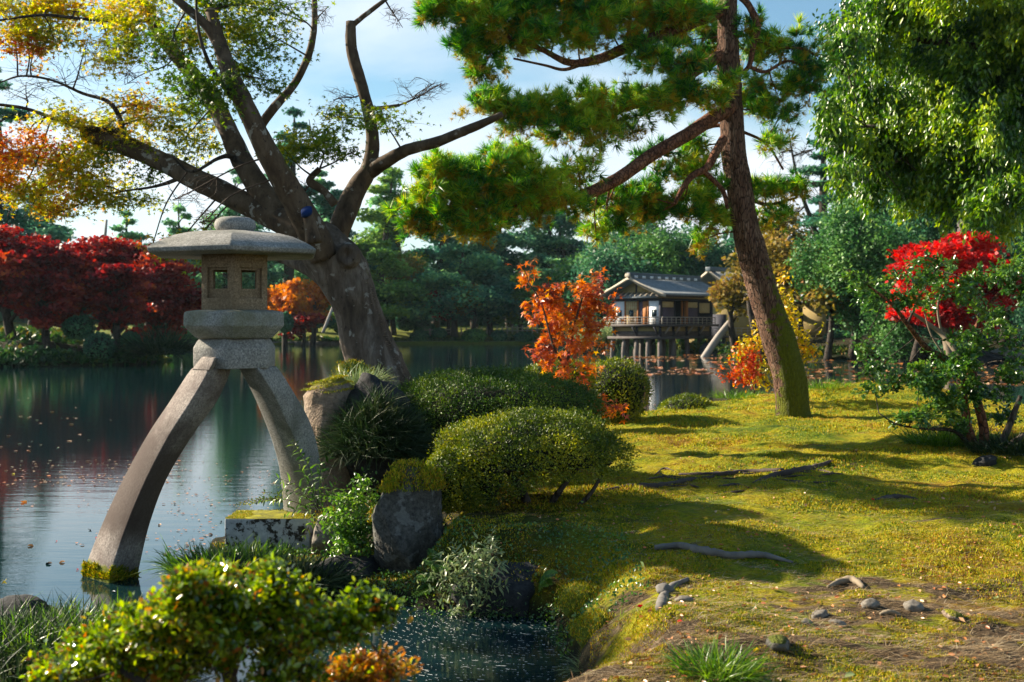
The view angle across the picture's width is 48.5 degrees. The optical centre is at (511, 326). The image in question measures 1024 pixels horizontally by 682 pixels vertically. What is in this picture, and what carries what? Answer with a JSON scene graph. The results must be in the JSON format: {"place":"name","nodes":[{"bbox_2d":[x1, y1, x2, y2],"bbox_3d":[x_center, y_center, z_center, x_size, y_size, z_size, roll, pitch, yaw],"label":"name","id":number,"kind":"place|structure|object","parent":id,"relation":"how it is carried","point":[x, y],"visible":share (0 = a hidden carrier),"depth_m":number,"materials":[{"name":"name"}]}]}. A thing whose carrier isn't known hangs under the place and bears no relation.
{"place":"outdoors","nodes":[
{"label":"outdoors","id":0,"kind":"place"},
{"bbox_2d":[0,0,967,262],"label":"sky","id":1,"kind":"structure","parent":0,"point":[387,52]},
{"bbox_2d":[0,344,1023,681],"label":"pond water","id":2,"kind":"structure","parent":0,"point":[110,414],"depth_m":14.84,"materials":[{"name":"liquid"}]},
{"bbox_2d":[0,594,60,617],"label":"boulder","id":3,"kind":"object","parent":2,"relation":"in","point":[10,599],"visible":0.25,"depth_m":6.80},
{"bbox_2d":[0,354,1023,555],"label":"floating litter","id":4,"kind":"object","parent":2,"relation":"on","point":[654,359],"visible":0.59,"depth_m":41.89,"materials":[{"name":"orange plant"}]},
{"bbox_2d":[600,272,718,354],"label":"teahouse","id":5,"kind":"structure","parent":2,"relation":"on","point":[662,308],"depth_m":75.27,"materials":[{"name":"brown wood"}]},
{"bbox_2d":[0,321,1023,367],"bbox_3d":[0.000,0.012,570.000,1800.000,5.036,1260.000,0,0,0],"label":"shore ground","id":6,"kind":"structure","parent":0,"point":[818,340],"depth_m":68.29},
{"bbox_2d":[0,67,47,238],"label":"pine tree","id":7,"kind":"object","parent":6,"relation":"on","point":[18,219],"visible":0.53,"depth_m":72.13,"materials":[{"name":"green plant"}]},
{"bbox_2d":[18,179,72,326],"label":"pine tree","id":8,"kind":"object","parent":6,"relation":"on","point":[58,234],"visible":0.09,"depth_m":89.66,"materials":[{"name":"green plant"}]},
{"bbox_2d":[0,270,92,348],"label":"red maple","id":9,"kind":"object","parent":6,"relation":"on","point":[60,296],"visible":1,"depth_m":54.25,"materials":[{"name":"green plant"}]},
{"bbox_2d":[0,223,95,339],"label":"red maple","id":10,"kind":"object","parent":6,"relation":"on","point":[21,256],"visible":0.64,"depth_m":55.29,"materials":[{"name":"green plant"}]},
{"bbox_2d":[61,314,96,340],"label":"round bush","id":11,"kind":"object","parent":6,"relation":"on","point":[80,328],"visible":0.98,"depth_m":54.53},
{"bbox_2d":[82,331,115,362],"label":"round bush","id":12,"kind":"object","parent":6,"relation":"on","point":[99,344],"visible":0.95,"depth_m":53.05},
{"bbox_2d":[39,233,160,342],"bbox_3d":[-22.523,-1.781,59.003,7.984,6.074,7.100,0,0,24],"label":"red maple","id":13,"kind":"object","parent":6,"relation":"on","point":[107,249],"visible":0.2,"depth_m":57.98,"materials":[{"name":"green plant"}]},
{"bbox_2d":[74,263,156,348],"bbox_3d":[-19.584,-0.670,55.968,4.025,4.930,3.792,0,0,-29],"label":"red maple","id":14,"kind":"object","parent":6,"relation":"on","point":[119,306],"visible":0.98,"depth_m":55.24,"materials":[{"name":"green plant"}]},
{"bbox_2d":[109,209,144,336],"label":"pine tree","id":15,"kind":"object","parent":6,"relation":"on","point":[134,236],"visible":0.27,"depth_m":99.75,"materials":[{"name":"green plant"}]},
{"bbox_2d":[110,321,198,364],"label":"reed clump","id":16,"kind":"object","parent":6,"relation":"on","point":[168,345],"visible":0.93,"depth_m":53.79,"materials":[{"name":"green plant"}]},
{"bbox_2d":[124,251,201,341],"bbox_3d":[-20.485,-0.809,66.069,6.644,7.337,6.360,0,0,14],"label":"red maple","id":17,"kind":"object","parent":6,"relation":"on","point":[171,300],"visible":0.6,"depth_m":64.74,"materials":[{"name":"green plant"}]},
{"bbox_2d":[161,203,200,287],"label":"pine tree","id":18,"kind":"object","parent":6,"relation":"on","point":[174,230],"visible":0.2,"depth_m":111.78,"materials":[{"name":"green plant"}]},
{"bbox_2d":[190,169,270,288],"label":"pine tree","id":19,"kind":"object","parent":6,"relation":"on","point":[248,280],"visible":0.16,"depth_m":111.45,"materials":[{"name":"green plant"}]},
{"bbox_2d":[255,106,318,336],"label":"pine tree","id":20,"kind":"object","parent":6,"relation":"on","point":[294,111],"visible":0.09,"depth_m":117.70,"materials":[{"name":"green plant"}]},
{"bbox_2d":[269,277,309,345],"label":"orange maple","id":21,"kind":"object","parent":6,"relation":"on","point":[290,298],"visible":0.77,"depth_m":103.35,"materials":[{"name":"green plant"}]},
{"bbox_2d":[277,311,330,345],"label":"red maple","id":22,"kind":"object","parent":6,"relation":"on","point":[303,323],"visible":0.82,"depth_m":102.98,"materials":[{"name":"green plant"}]},
{"bbox_2d":[271,170,339,332],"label":"pine tree","id":23,"kind":"object","parent":6,"relation":"on","point":[322,173],"visible":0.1,"depth_m":121.10,"materials":[{"name":"green plant"}]},
{"bbox_2d":[302,278,331,345],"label":"orange maple","id":24,"kind":"object","parent":6,"relation":"on","point":[317,300],"visible":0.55,"depth_m":107.43,"materials":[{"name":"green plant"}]},
{"bbox_2d":[299,180,376,282],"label":"pine tree","id":25,"kind":"object","parent":6,"relation":"on","point":[326,208],"visible":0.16,"depth_m":121.01,"materials":[{"name":"green plant"}]},
{"bbox_2d":[350,166,428,302],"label":"pine tree","id":26,"kind":"object","parent":6,"relation":"on","point":[377,216],"visible":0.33,"depth_m":123.33,"materials":[{"name":"green plant"}]},
{"bbox_2d":[365,172,432,304],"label":"pine tree","id":27,"kind":"object","parent":6,"relation":"on","point":[375,201],"visible":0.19,"depth_m":125.33,"materials":[{"name":"green plant"}]},
{"bbox_2d":[365,239,436,326],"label":"pine tree","id":28,"kind":"object","parent":6,"relation":"on","point":[398,291],"visible":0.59,"depth_m":116.40,"materials":[{"name":"green plant"}]},
{"bbox_2d":[385,252,426,335],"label":"pine tree","id":29,"kind":"object","parent":6,"relation":"on","point":[414,264],"visible":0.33,"depth_m":120.68,"materials":[{"name":"green plant"}]},
{"bbox_2d":[404,203,465,327],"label":"pine tree","id":30,"kind":"object","parent":6,"relation":"on","point":[432,253],"visible":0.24,"depth_m":128.81,"materials":[{"name":"green plant"}]},
{"bbox_2d":[388,235,508,337],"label":"pine tree","id":31,"kind":"object","parent":6,"relation":"on","point":[441,282],"visible":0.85,"depth_m":119.35,"materials":[{"name":"green plant"}]},
{"bbox_2d":[436,234,518,327],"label":"pine tree","id":32,"kind":"object","parent":6,"relation":"on","point":[500,244],"visible":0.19,"depth_m":130.78,"materials":[{"name":"green plant"}]},
{"bbox_2d":[443,264,529,335],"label":"pine tree","id":33,"kind":"object","parent":6,"relation":"on","point":[495,279],"visible":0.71,"depth_m":120.62,"materials":[{"name":"green plant"}]},
{"bbox_2d":[467,208,549,326],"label":"pine tree","id":34,"kind":"object","parent":6,"relation":"on","point":[507,253],"visible":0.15,"depth_m":132.11,"materials":[{"name":"green plant"}]},
{"bbox_2d":[0,206,1021,327],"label":"woodland","id":35,"kind":"object","parent":6,"relation":"on","point":[443,322],"depth_m":150.44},
{"bbox_2d":[0,323,1023,367],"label":"bank plants","id":36,"kind":"object","parent":6,"relation":"on","point":[33,355],"visible":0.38,"depth_m":55.86,"materials":[{"name":"plant"}]},
{"bbox_2d":[492,273,538,331],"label":"pine tree","id":37,"kind":"object","parent":6,"relation":"on","point":[517,319],"visible":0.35,"depth_m":123.37,"materials":[{"name":"green plant"}]},
{"bbox_2d":[519,257,565,324],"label":"pine tree","id":38,"kind":"object","parent":6,"relation":"on","point":[543,273],"visible":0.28,"depth_m":123.46,"materials":[{"name":"green plant"}]},
{"bbox_2d":[505,212,581,327],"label":"pine tree","id":39,"kind":"object","parent":6,"relation":"on","point":[530,239],"visible":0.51,"depth_m":132.42,"materials":[{"name":"green plant"}]},
{"bbox_2d":[531,208,590,324],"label":"pine tree","id":40,"kind":"object","parent":6,"relation":"on","point":[570,230],"visible":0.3,"depth_m":133.13,"materials":[{"name":"green plant"}]},
{"bbox_2d":[546,243,606,331],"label":"broadleaf tree","id":41,"kind":"object","parent":6,"relation":"on","point":[558,278],"visible":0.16,"depth_m":116.47,"materials":[{"name":"green plant"}]},
{"bbox_2d":[562,238,660,347],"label":"broadleaf tree","id":42,"kind":"object","parent":6,"relation":"on","point":[597,262],"visible":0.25,"depth_m":95.26,"materials":[{"name":"green plant"}]},
{"bbox_2d":[590,215,677,343],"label":"broadleaf tree","id":43,"kind":"object","parent":6,"relation":"on","point":[651,226],"visible":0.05,"depth_m":111.59,"materials":[{"name":"green plant"}]},
{"bbox_2d":[608,223,702,347],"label":"broadleaf tree","id":44,"kind":"object","parent":6,"relation":"on","point":[656,247],"visible":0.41,"depth_m":96.94,"materials":[{"name":"green plant"}]},
{"bbox_2d":[669,220,739,275],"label":"broadleaf tree","id":45,"kind":"object","parent":6,"relation":"on","point":[713,255],"visible":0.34,"depth_m":97.96,"materials":[{"name":"green plant"}]},
{"bbox_2d":[705,267,746,354],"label":"autumn tree","id":46,"kind":"object","parent":6,"relation":"on","point":[730,295],"visible":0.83,"depth_m":69.73,"materials":[{"name":"yellow plant"}]},
{"bbox_2d":[689,267,795,341],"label":"garden house","id":47,"kind":"structure","parent":6,"relation":"on","point":[712,274],"depth_m":87.82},
{"bbox_2d":[719,233,801,357],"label":"autumn tree","id":48,"kind":"object","parent":6,"relation":"on","point":[773,248],"visible":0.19,"depth_m":65.47,"materials":[{"name":"yellow plant"}]},
{"bbox_2d":[757,193,820,251],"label":"autumn tree","id":49,"kind":"object","parent":6,"relation":"on","point":[794,228],"visible":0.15,"depth_m":83.13,"materials":[{"name":"green plant"}]},
{"bbox_2d":[761,132,827,236],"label":"pine tree","id":50,"kind":"object","parent":6,"relation":"on","point":[807,209],"visible":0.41,"depth_m":73.94,"materials":[{"name":"green plant"}]},
{"bbox_2d":[770,242,823,347],"bbox_3d":[15.880,-1.478,64.134,4.574,6.723,5.238,0,0,0],"label":"autumn tree","id":51,"kind":"object","parent":6,"relation":"on","point":[799,304],"visible":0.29,"depth_m":63.73,"materials":[{"name":"yellow plant"}]},
{"bbox_2d":[803,104,834,235],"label":"conifer","id":52,"kind":"object","parent":6,"relation":"on","point":[822,158],"visible":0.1,"depth_m":91.79,"materials":[{"name":"green plant"}]},
{"bbox_2d":[794,291,852,335],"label":"garden hut","id":53,"kind":"object","parent":6,"relation":"on","point":[811,317],"visible":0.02,"depth_m":71.18,"materials":[{"name":"brown wood"}]},
{"bbox_2d":[795,275,854,359],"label":"autumn tree","id":54,"kind":"object","parent":6,"relation":"on","point":[821,298],"visible":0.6,"depth_m":61.51,"materials":[{"name":"yellow plant"}]},
{"bbox_2d":[796,1,868,227],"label":"conifer","id":55,"kind":"object","parent":6,"relation":"on","point":[815,170],"visible":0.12,"depth_m":73.47,"materials":[{"name":"green plant"}]},
{"bbox_2d":[783,196,893,359],"bbox_3d":[17.977,-2.808,61.725,5.605,9.438,5.392,0,0,-20],"label":"broadleaf tree","id":56,"kind":"object","parent":6,"relation":"on","point":[841,245],"visible":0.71,"depth_m":60.99,"materials":[{"name":"green plant"}]},
{"bbox_2d":[847,212,931,360],"bbox_3d":[20.039,-1.626,60.023,4.768,8.978,4.319,0,0,31],"label":"broadleaf tree","id":57,"kind":"object","parent":6,"relation":"on","point":[886,242],"visible":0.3,"depth_m":59.42,"materials":[{"name":"green plant"}]},
{"bbox_2d":[857,281,923,362],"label":"broadleaf tree","id":58,"kind":"object","parent":6,"relation":"on","point":[898,337],"visible":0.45,"depth_m":57.70,"materials":[{"name":"green plant"}]},
{"bbox_2d":[885,289,921,361],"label":"red maple","id":59,"kind":"object","parent":6,"relation":"on","point":[916,345],"visible":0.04,"depth_m":55.87,"materials":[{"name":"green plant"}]},
{"bbox_2d":[871,162,956,245],"bbox_3d":[24.655,-5.406,66.170,7.892,12.594,9.120,0,0,0],"label":"broadleaf tree","id":60,"kind":"object","parent":6,"relation":"on","point":[932,232],"visible":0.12,"depth_m":63.95,"materials":[{"name":"green plant"}]},
{"bbox_2d":[916,313,989,363],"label":"broadleaf tree","id":61,"kind":"object","parent":6,"relation":"on","point":[927,333],"visible":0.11,"depth_m":54.73,"materials":[{"name":"green plant"}]},
{"bbox_2d":[883,230,1023,356],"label":"red maple","id":62,"kind":"object","parent":6,"relation":"on","point":[969,257],"visible":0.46,"depth_m":45.72,"materials":[{"name":"plant"}]},
{"bbox_2d":[991,220,1023,349],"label":"broadleaf tree","id":63,"kind":"object","parent":6,"relation":"on","point":[1021,314],"visible":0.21,"depth_m":60.65,"materials":[{"name":"green plant"}]},
{"bbox_2d":[207,381,1023,681],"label":"moss ground","id":64,"kind":"structure","parent":0,"point":[849,441],"depth_m":7.54,"materials":[{"name":"plant"}]},
{"bbox_2d":[0,601,102,681],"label":"grass clump","id":65,"kind":"object","parent":64,"relation":"on","point":[10,676],"visible":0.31,"depth_m":5.61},
{"bbox_2d":[0,594,124,661],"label":"grass clump","id":66,"kind":"object","parent":64,"relation":"on","point":[44,618],"visible":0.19,"depth_m":5.99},
{"bbox_2d":[0,582,214,681],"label":"grass clump","id":67,"kind":"object","parent":64,"relation":"on","point":[25,613],"visible":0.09,"depth_m":5.98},
{"bbox_2d":[18,551,423,681],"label":"azalea","id":68,"kind":"object","parent":64,"relation":"on","point":[220,619],"visible":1,"depth_m":2.93,"materials":[{"name":"green plant"}]},
{"bbox_2d":[134,533,310,584],"bbox_3d":[-1.997,1.650,8.016,1.339,0.413,1.087,0,0,0],"label":"grass clump","id":69,"kind":"object","parent":64,"relation":"on","point":[172,561],"visible":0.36,"depth_m":8.00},
{"bbox_2d":[0,0,503,462],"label":"maple tree","id":70,"kind":"object","parent":64,"relation":"on","point":[336,269],"visible":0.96,"depth_m":12.10,"materials":[{"name":"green plant"}]},
{"bbox_2d":[225,509,315,550],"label":"stone block","id":71,"kind":"structure","parent":64,"relation":"on","point":[241,525],"depth_m":9.00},
{"bbox_2d":[81,216,321,582],"bbox_3d":[-2.111,0.643,8.591,1.978,2.946,1.214,0,0,-40],"label":"stone lantern","id":72,"kind":"object","parent":71,"relation":"on","point":[234,325],"visible":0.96,"depth_m":8.34,"materials":[{"name":"stone"}]},
{"bbox_2d":[211,537,373,598],"bbox_3d":[-1.561,1.667,7.894,1.451,0.483,1.126,0,0,0],"label":"grass clump","id":73,"kind":"object","parent":64,"relation":"on","point":[342,578],"visible":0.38,"depth_m":7.85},
{"bbox_2d":[258,440,342,538],"bbox_3d":[-1.655,1.272,8.797,0.688,0.790,0.359,0,0,-25],"label":"bank herb","id":74,"kind":"object","parent":64,"relation":"on","point":[314,489],"visible":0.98,"depth_m":8.84,"materials":[{"name":"green leaf"},{"name":"green stem"}]},
{"bbox_2d":[306,505,350,554],"bbox_3d":[-1.417,1.643,8.909,0.360,0.490,0.454,0,0,0],"label":"boulder","id":75,"kind":"object","parent":64,"relation":"on","point":[317,543],"visible":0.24,"depth_m":8.72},
{"bbox_2d":[301,374,365,529],"bbox_3d":[-1.593,1.100,10.114,0.600,1.361,0.613,0,0,0],"label":"standing rock","id":76,"kind":"object","parent":64,"relation":"on","point":[321,401],"visible":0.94,"depth_m":9.88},
{"bbox_2d":[308,467,380,562],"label":"leafy vine","id":77,"kind":"object","parent":64,"relation":"on","point":[348,528],"visible":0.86,"depth_m":8.31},
{"bbox_2d":[310,552,381,587],"bbox_3d":[-1.204,1.788,8.190,0.626,0.333,0.453,0,0,0],"label":"boulder","id":78,"kind":"object","parent":64,"relation":"on","point":[371,561],"visible":0.28,"depth_m":8.08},
{"bbox_2d":[331,358,379,385],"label":"shrub","id":79,"kind":"object","parent":64,"relation":"on","point":[346,365],"visible":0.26,"depth_m":10.60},
{"bbox_2d":[327,360,406,385],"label":"grass clump","id":80,"kind":"object","parent":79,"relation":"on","point":[360,371],"visible":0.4,"depth_m":10.37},
{"bbox_2d":[338,372,414,502],"bbox_3d":[-1.305,1.014,10.103,0.833,1.210,0.666,0,0,21],"label":"boulder","id":81,"kind":"object","parent":64,"relation":"on","point":[383,468],"visible":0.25,"depth_m":9.92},
{"bbox_2d":[312,379,440,476],"bbox_3d":[-1.185,0.867,9.849,1.469,0.949,1.424,0,0,0],"label":"grass clump","id":82,"kind":"object","parent":81,"relation":"on","point":[411,439],"visible":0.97,"depth_m":9.60,"materials":[{"name":"plant"}]},
{"bbox_2d":[371,457,449,573],"bbox_3d":[-0.720,1.470,8.142,0.564,1.066,0.484,0,0,0],"label":"boulder","id":83,"kind":"object","parent":64,"relation":"on","point":[407,519],"visible":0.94,"depth_m":8.01,"materials":[{"name":"stone"}]},
{"bbox_2d":[411,548,454,598],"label":"fern","id":84,"kind":"object","parent":64,"relation":"on","point":[435,566],"visible":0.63,"depth_m":7.43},
{"bbox_2d":[221,516,649,656],"bbox_3d":[-0.778,1.586,7.696,3.081,0.537,5.026,0,0,0],"label":"bank cover","id":85,"kind":"object","parent":64,"relation":"on","point":[630,580],"visible":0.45,"depth_m":7.38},
{"bbox_2d":[424,446,492,513],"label":"clipped shrub","id":86,"kind":"object","parent":64,"relation":"on","point":[443,464],"visible":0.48,"depth_m":8.31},
{"bbox_2d":[424,526,509,600],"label":"bank herb","id":87,"kind":"object","parent":64,"relation":"on","point":[484,558],"visible":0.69,"depth_m":7.19,"materials":[{"name":"pale green leaf"},{"name":"stem"}]},
{"bbox_2d":[416,532,520,618],"bbox_3d":[-0.289,1.635,7.272,0.650,0.626,0.445,0,0,-9],"label":"bank herb","id":88,"kind":"object","parent":64,"relation":"on","point":[468,570],"visible":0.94,"depth_m":7.23,"materials":[{"name":"pale green leaf"},{"name":"stem"}]},
{"bbox_2d":[449,558,545,616],"bbox_3d":[-0.031,1.733,7.452,0.781,0.457,0.584,0,0,0],"label":"boulder","id":89,"kind":"object","parent":64,"relation":"on","point":[520,582],"visible":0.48,"depth_m":7.20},
{"bbox_2d":[397,363,612,475],"bbox_3d":[-0.223,0.878,10.711,2.334,1.079,1.864,0,0,0],"label":"clipped shrub","id":90,"kind":"object","parent":64,"relation":"on","point":[456,396],"visible":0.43,"depth_m":10.21,"materials":[{"name":"plant"}]},
{"bbox_2d":[427,404,641,514],"bbox_3d":[0.174,1.115,8.741,1.770,1.046,1.466,0,0,0],"label":"clipped shrub","id":91,"kind":"object","parent":64,"relation":"on","point":[511,446],"visible":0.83,"depth_m":8.36,"materials":[{"name":"green plant"}]},
{"bbox_2d":[524,358,598,388],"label":"clipped shrub","id":92,"kind":"object","parent":64,"relation":"on","point":[537,367],"visible":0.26,"depth_m":14.32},
{"bbox_2d":[507,257,629,424],"bbox_3d":[0.633,0.203,12.558,1.342,2.004,0.748,0,0,12],"label":"young maple","id":93,"kind":"object","parent":64,"relation":"on","point":[561,319],"visible":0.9,"depth_m":12.54,"materials":[{"name":"plant"}]},
{"bbox_2d":[552,580,599,618],"bbox_3d":[0.389,1.618,6.743,0.368,0.225,0.362,0,0,0],"label":"moss mound","id":94,"kind":"object","parent":64,"relation":"on","point":[575,596],"visible":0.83,"depth_m":6.70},
{"bbox_2d":[562,608,615,648],"bbox_3d":[0.442,1.645,6.152,0.333,0.235,0.358,0,0,22],"label":"moss mound","id":95,"kind":"object","parent":64,"relation":"on","point":[584,627],"visible":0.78,"depth_m":6.09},
{"bbox_2d":[379,0,842,417],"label":"pine tree","id":96,"kind":"object","parent":64,"relation":"on","point":[497,183],"visible":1,"depth_m":15.12,"materials":[{"name":"green plant"}]},
{"bbox_2d":[581,356,653,422],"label":"clipped shrub","id":97,"kind":"object","parent":64,"relation":"on","point":[621,383],"visible":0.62,"depth_m":15.26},
{"bbox_2d":[217,414,1023,681],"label":"pine needle litter","id":98,"kind":"object","parent":64,"relation":"on","point":[877,636],"visible":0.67,"depth_m":5.54,"materials":[{"name":"plant"}]},
{"bbox_2d":[251,446,1023,681],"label":"leaf litter","id":99,"kind":"object","parent":64,"relation":"on","point":[789,609],"visible":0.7,"depth_m":5.77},
{"bbox_2d":[654,390,718,409],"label":"clipped shrub","id":100,"kind":"object","parent":64,"relation":"on","point":[685,401],"visible":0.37,"depth_m":18.09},
{"bbox_2d":[649,630,790,681],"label":"grass clump","id":101,"kind":"object","parent":64,"relation":"on","point":[740,666],"visible":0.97,"depth_m":4.48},
{"bbox_2d":[654,542,792,562],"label":"fallen branch","id":102,"kind":"object","parent":64,"relation":"on","point":[707,550],"visible":0.99,"depth_m":7.00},
{"bbox_2d":[710,342,764,393],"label":"red shrub","id":103,"kind":"object","parent":64,"relation":"on","point":[750,372],"visible":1,"depth_m":17.55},
{"bbox_2d":[723,266,829,392],"bbox_3d":[4.202,0.057,17.982,1.664,2.034,0.856,0,0,0],"label":"yellow shrub","id":104,"kind":"object","parent":64,"relation":"on","point":[806,350],"visible":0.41,"depth_m":17.95,"materials":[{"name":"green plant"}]},
{"bbox_2d":[765,634,789,651],"bbox_3d":[1.147,1.364,4.893,0.111,0.071,0.130,0,0,0],"label":"stone","id":105,"kind":"object","parent":64,"relation":"on","point":[780,643],"visible":0.98,"depth_m":4.85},
{"bbox_2d":[752,459,832,482],"bbox_3d":[2.611,1.337,10.458,0.210,0.123,1.666,0,0,45],"label":"tree root","id":106,"kind":"object","parent":64,"relation":"on","point":[791,471],"visible":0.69,"depth_m":10.30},
{"bbox_2d":[570,388,1018,640],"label":"grass sprouts","id":107,"kind":"object","parent":64,"relation":"on","point":[769,560],"depth_m":6.72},
{"bbox_2d":[806,0,1023,255],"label":"evergreen tree","id":108,"kind":"object","parent":64,"relation":"on","point":[967,86],"visible":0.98,"depth_m":17.94,"materials":[{"name":"green plant"}]},
{"bbox_2d":[839,233,1023,450],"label":"camellia shrub","id":109,"kind":"object","parent":64,"relation":"on","point":[960,362],"visible":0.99,"depth_m":11.47,"materials":[{"name":"green plant"}]},
{"bbox_2d":[888,419,1002,451],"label":"grass clump","id":110,"kind":"object","parent":64,"relation":"on","point":[945,438],"visible":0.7,"depth_m":11.99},
{"bbox_2d":[945,425,1023,462],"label":"grass clump","id":111,"kind":"object","parent":64,"relation":"on","point":[994,446],"visible":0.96,"depth_m":11.41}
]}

